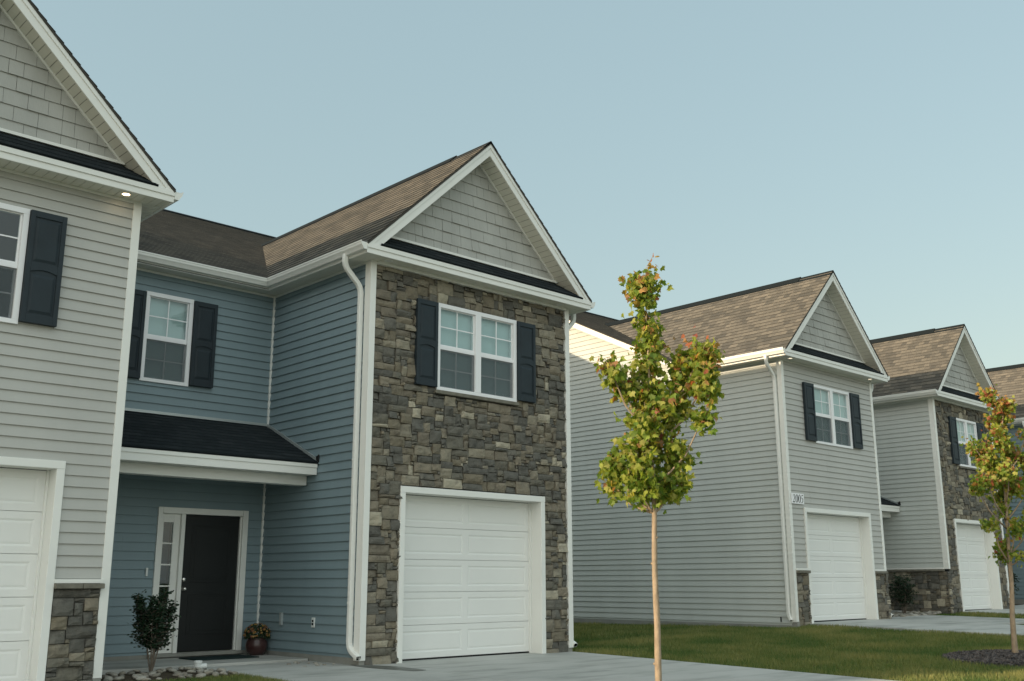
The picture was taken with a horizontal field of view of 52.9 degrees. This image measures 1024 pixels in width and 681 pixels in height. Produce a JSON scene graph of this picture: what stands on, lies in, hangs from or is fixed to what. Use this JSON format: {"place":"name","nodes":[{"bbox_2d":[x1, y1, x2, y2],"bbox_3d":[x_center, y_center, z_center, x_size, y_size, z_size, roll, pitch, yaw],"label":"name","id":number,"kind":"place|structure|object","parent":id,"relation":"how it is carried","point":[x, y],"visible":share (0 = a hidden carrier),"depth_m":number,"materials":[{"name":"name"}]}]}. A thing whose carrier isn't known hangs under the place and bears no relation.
{"place":"outdoors","nodes":[
{"label":"outdoors","id":0,"kind":"place"},
{"bbox_2d":[204,661,507,680],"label":"front path","id":1,"kind":"structure","parent":0,"point":[293,671],"depth_m":12.11,"materials":[{"name":"concrete"}]},
{"bbox_2d":[353,665,423,670],"bbox_3d":[-1.563,4.077,12.840,1.192,0.019,0.347,-9,-16,34],"label":"damp stain","id":2,"kind":"object","parent":1,"relation":"on","point":[392,667],"visible":1,"depth_m":12.81,"materials":[{"name":"concrete"}]},
{"bbox_2d":[31,0,1023,368],"label":"sky","id":3,"kind":"structure","parent":0,"point":[740,145],"materials":[{"name":"blue"}]},
{"bbox_2d":[136,611,1023,680],"bbox_3d":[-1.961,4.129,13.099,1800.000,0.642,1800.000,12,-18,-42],"label":"lawn","id":4,"kind":"structure","parent":0,"point":[788,655],"depth_m":15.90,"materials":[{"name":"green plant"}]},
{"bbox_2d":[0,0,183,680],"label":"townhouse","id":5,"kind":"structure","parent":4,"relation":"on","point":[87,188],"depth_m":11.18,"materials":[{"name":"grey plastic"}]},
{"bbox_2d":[0,202,29,324],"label":"window","id":6,"kind":"structure","parent":5,"relation":"in","point":[17,266],"depth_m":10.99,"materials":[{"name":"white plastic"}]},
{"bbox_2d":[0,468,45,680],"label":"garage door","id":7,"kind":"structure","parent":5,"relation":"in","point":[21,490],"depth_m":10.72,"materials":[{"name":"white paint"}]},
{"bbox_2d":[101,670,238,680],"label":"planting bed","id":8,"kind":"object","parent":4,"relation":"on","point":[167,675],"visible":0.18,"depth_m":11.77,"materials":[{"name":"soil"}]},
{"bbox_2d":[109,672,117,676],"bbox_3d":[-4.537,3.809,11.731,0.096,0.056,0.087,18,-10,-19],"label":"river rock","id":9,"kind":"object","parent":8,"relation":"on","point":[113,674],"visible":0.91,"depth_m":11.70,"materials":[{"name":"grey stone"}]},
{"bbox_2d":[113,677,121,680],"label":"river rock","id":10,"kind":"object","parent":8,"relation":"on","point":[117,679],"visible":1,"depth_m":11.20,"materials":[{"name":"grey stone"}]},
{"bbox_2d":[135,676,145,680],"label":"river rock","id":11,"kind":"object","parent":8,"relation":"on","point":[138,678],"visible":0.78,"depth_m":11.28,"materials":[{"name":"grey stone"}]},
{"bbox_2d":[127,587,180,671],"bbox_3d":[-4.276,3.471,12.280,0.597,1.039,0.629,3,-14,-13],"label":"shrub","id":12,"kind":"object","parent":8,"relation":"on","point":[152,630],"visible":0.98,"depth_m":12.19,"materials":[{"name":"green plant"}]},
{"bbox_2d":[151,673,159,677],"bbox_3d":[-4.032,3.788,11.640,0.104,0.050,0.080,-13,-3,-16],"label":"river rock","id":13,"kind":"object","parent":8,"relation":"on","point":[155,675],"visible":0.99,"depth_m":11.62,"materials":[{"name":"grey stone"}]},
{"bbox_2d":[173,673,182,676],"bbox_3d":[-3.795,3.799,11.695,0.133,0.052,0.099,-18,-18,23],"label":"river rock","id":14,"kind":"object","parent":8,"relation":"on","point":[176,674],"visible":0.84,"depth_m":11.66,"materials":[{"name":"grey stone"}]},
{"bbox_2d":[187,670,195,673],"bbox_3d":[-3.768,3.896,12.103,0.094,0.050,0.127,-9,-29,26],"label":"river rock","id":15,"kind":"object","parent":8,"relation":"on","point":[191,671],"visible":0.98,"depth_m":12.07,"materials":[{"name":"grey stone"}]},
{"bbox_2d":[194,660,206,670],"bbox_3d":[-3.828,4.005,12.630,0.159,0.150,0.103,9,-16,-33],"label":"drain pipe","id":16,"kind":"object","parent":8,"relation":"on","point":[198,663],"visible":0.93,"depth_m":12.60,"materials":[{"name":"white plastic"}]},
{"bbox_2d":[195,673,205,677],"bbox_3d":[-3.500,3.771,11.575,0.111,0.058,0.150,-5,-11,-39],"label":"river rock","id":17,"kind":"object","parent":8,"relation":"on","point":[200,675],"visible":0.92,"depth_m":11.54,"materials":[{"name":"grey stone"}]},
{"bbox_2d":[216,668,225,672],"bbox_3d":[-3.462,3.930,12.264,0.124,0.065,0.107,1,-13,-6],"label":"river rock","id":18,"kind":"object","parent":8,"relation":"on","point":[219,670],"visible":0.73,"depth_m":12.22,"materials":[{"name":"grey stone"}]},
{"bbox_2d":[102,654,307,674],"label":"porch slab","id":19,"kind":"structure","parent":4,"relation":"on","point":[126,666],"depth_m":13.21,"materials":[{"name":"concrete"}]},
{"bbox_2d":[179,654,258,660],"bbox_3d":[-3.965,4.294,13.944,0.900,0.014,0.560,12,-18,-42],"label":"doormat","id":20,"kind":"object","parent":19,"relation":"on","point":[219,657],"visible":0.84,"depth_m":13.86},
{"bbox_2d":[243,623,270,654],"bbox_3d":[-3.621,4.226,14.588,0.392,0.436,0.399,12,-18,-42],"label":"flower pot","id":21,"kind":"object","parent":19,"relation":"on","point":[255,644],"visible":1,"depth_m":14.47,"materials":[{"name":"red ceramic"}]},
{"bbox_2d":[0,141,595,664],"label":"townhouse","id":22,"kind":"structure","parent":4,"relation":"on","point":[346,437],"depth_m":14.85,"materials":[{"name":"blue plastic"}]},
{"bbox_2d":[138,291,193,386],"bbox_3d":[-4.976,-0.012,14.786,0.730,1.297,0.128,12,-18,-42],"label":"window","id":23,"kind":"structure","parent":22,"relation":"in","point":[166,352],"depth_m":14.82,"materials":[{"name":"white plastic"}]},
{"bbox_2d":[177,515,239,651],"bbox_3d":[-4.302,3.432,14.615,0.859,1.867,0.115,12,-18,-42],"label":"front door","id":24,"kind":"structure","parent":22,"relation":"in","point":[208,584],"depth_m":14.62,"materials":[{"name":"black paint"}]},
{"bbox_2d":[402,495,528,660],"bbox_3d":[-0.693,3.410,14.820,2.584,2.241,0.057,12,-18,-42],"label":"garage door","id":25,"kind":"structure","parent":22,"relation":"in","point":[466,573],"depth_m":14.80,"materials":[{"name":"white paint"}]},
{"bbox_2d":[434,303,516,401],"bbox_3d":[-0.544,0.204,15.396,1.579,1.286,0.130,12,-18,-42],"label":"window","id":26,"kind":"structure","parent":22,"relation":"in","point":[478,350],"depth_m":15.40,"materials":[{"name":"white plastic"}]},
{"bbox_2d":[589,255,725,680],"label":"maple tree","id":27,"kind":"object","parent":4,"relation":"on","point":[694,372],"visible":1,"depth_m":9.95,"materials":[{"name":"green plant"}]},
{"bbox_2d":[569,270,893,627],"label":"townhouse","id":28,"kind":"structure","parent":4,"relation":"on","point":[743,540],"depth_m":22.69,"materials":[{"name":"grey plastic"}]},
{"bbox_2d":[791,493,803,503],"bbox_3d":[5.875,3.253,21.182,0.467,0.216,0.018,12,-18,-42],"label":"house number sign","id":29,"kind":"object","parent":28,"relation":"attached to","point":[797,498],"visible":1,"depth_m":21.16,"materials":[{"name":"white plastic"}]},
{"bbox_2d":[814,384,852,448],"bbox_3d":[7.042,1.698,22.763,1.569,1.286,0.130,12,-18,-42],"label":"window","id":30,"kind":"structure","parent":28,"relation":"in","point":[832,407],"depth_m":22.80,"materials":[{"name":"white plastic"}]},
{"bbox_2d":[807,514,865,621],"bbox_3d":[6.873,4.891,22.135,2.580,2.241,0.057,12,-18,-42],"label":"garage door","id":31,"kind":"structure","parent":28,"relation":"in","point":[837,582],"depth_m":22.21,"materials":[{"name":"white paint"}]},
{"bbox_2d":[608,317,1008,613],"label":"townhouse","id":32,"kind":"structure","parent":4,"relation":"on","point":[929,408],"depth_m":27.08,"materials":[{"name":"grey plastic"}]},
{"bbox_2d":[956,418,979,468],"bbox_3d":[12.239,2.786,27.769,1.304,1.286,0.130,12,-18,-42],"label":"window","id":33,"kind":"structure","parent":32,"relation":"in","point":[965,428],"depth_m":27.74,"materials":[{"name":"white plastic"}]},
{"bbox_2d":[956,524,991,610],"bbox_3d":[12.040,5.981,27.147,2.254,2.241,0.057,12,-18,-42],"label":"garage door","id":34,"kind":"structure","parent":32,"relation":"in","point":[971,543],"depth_m":27.31,"materials":[{"name":"white paint"}]},
{"bbox_2d":[948,652,1023,667],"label":"mulch ring","id":35,"kind":"object","parent":4,"relation":"on","point":[990,662],"visible":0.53,"depth_m":13.78,"materials":[{"name":"brown wood"}]},
{"bbox_2d":[941,649,1023,665],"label":"mulch chips","id":36,"kind":"object","parent":35,"relation":"on","point":[958,654],"visible":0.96,"depth_m":14.07,"materials":[{"name":"brown wood"}]},
{"bbox_2d":[960,383,1023,652],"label":"maple tree","id":37,"kind":"object","parent":35,"relation":"on","point":[1006,480],"visible":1,"depth_m":14.74,"materials":[{"name":"green plant"}]},
{"bbox_2d":[986,363,1023,603],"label":"townhouse","id":38,"kind":"structure","parent":4,"relation":"on","point":[1008,380],"depth_m":32.26,"materials":[{"name":"blue"}]},
{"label":"planting bed","id":39,"kind":"structure","parent":4,"relation":"on","visible":0},
{"bbox_2d":[887,573,920,613],"bbox_3d":[9.731,6.334,25.708,0.819,1.110,0.893,12,-18,-42],"label":"shrub","id":40,"kind":"object","parent":39,"relation":"on","point":[904,589],"visible":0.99,"depth_m":25.57,"materials":[{"name":"green plant"}]},
{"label":"planting bed","id":41,"kind":"structure","parent":4,"relation":"on","visible":0},
{"bbox_2d":[1008,573,1019,594],"bbox_3d":[14.370,7.236,30.112,0.902,1.110,0.809,4,-14,-15],"label":"shrub","id":42,"kind":"object","parent":41,"relation":"on","point":[1014,576],"visible":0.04,"depth_m":29.99,"materials":[{"name":"green plant"}]},
{"bbox_2d":[381,652,894,680],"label":"driveway","id":43,"kind":"structure","parent":0,"point":[571,666],"depth_m":12.90,"materials":[{"name":"concrete"}]},
{"bbox_2d":[810,619,1023,635],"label":"driveway","id":44,"kind":"structure","parent":0,"point":[919,625],"depth_m":20.15,"materials":[{"name":"concrete"}]},
{"bbox_2d":[891,615,1023,623],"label":"driveway","id":45,"kind":"structure","parent":0,"point":[990,620],"depth_m":22.97,"materials":[{"name":"concrete"}]},
{"bbox_2d":[965,609,1023,614],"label":"driveway","id":46,"kind":"structure","parent":0,"point":[1003,611],"depth_m":25.94,"materials":[{"name":"concrete"}]},
{"bbox_2d":[1015,605,1023,608],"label":"front path","id":47,"kind":"structure","parent":0,"point":[1019,606],"depth_m":28.89,"materials":[{"name":"concrete"}]}
]}

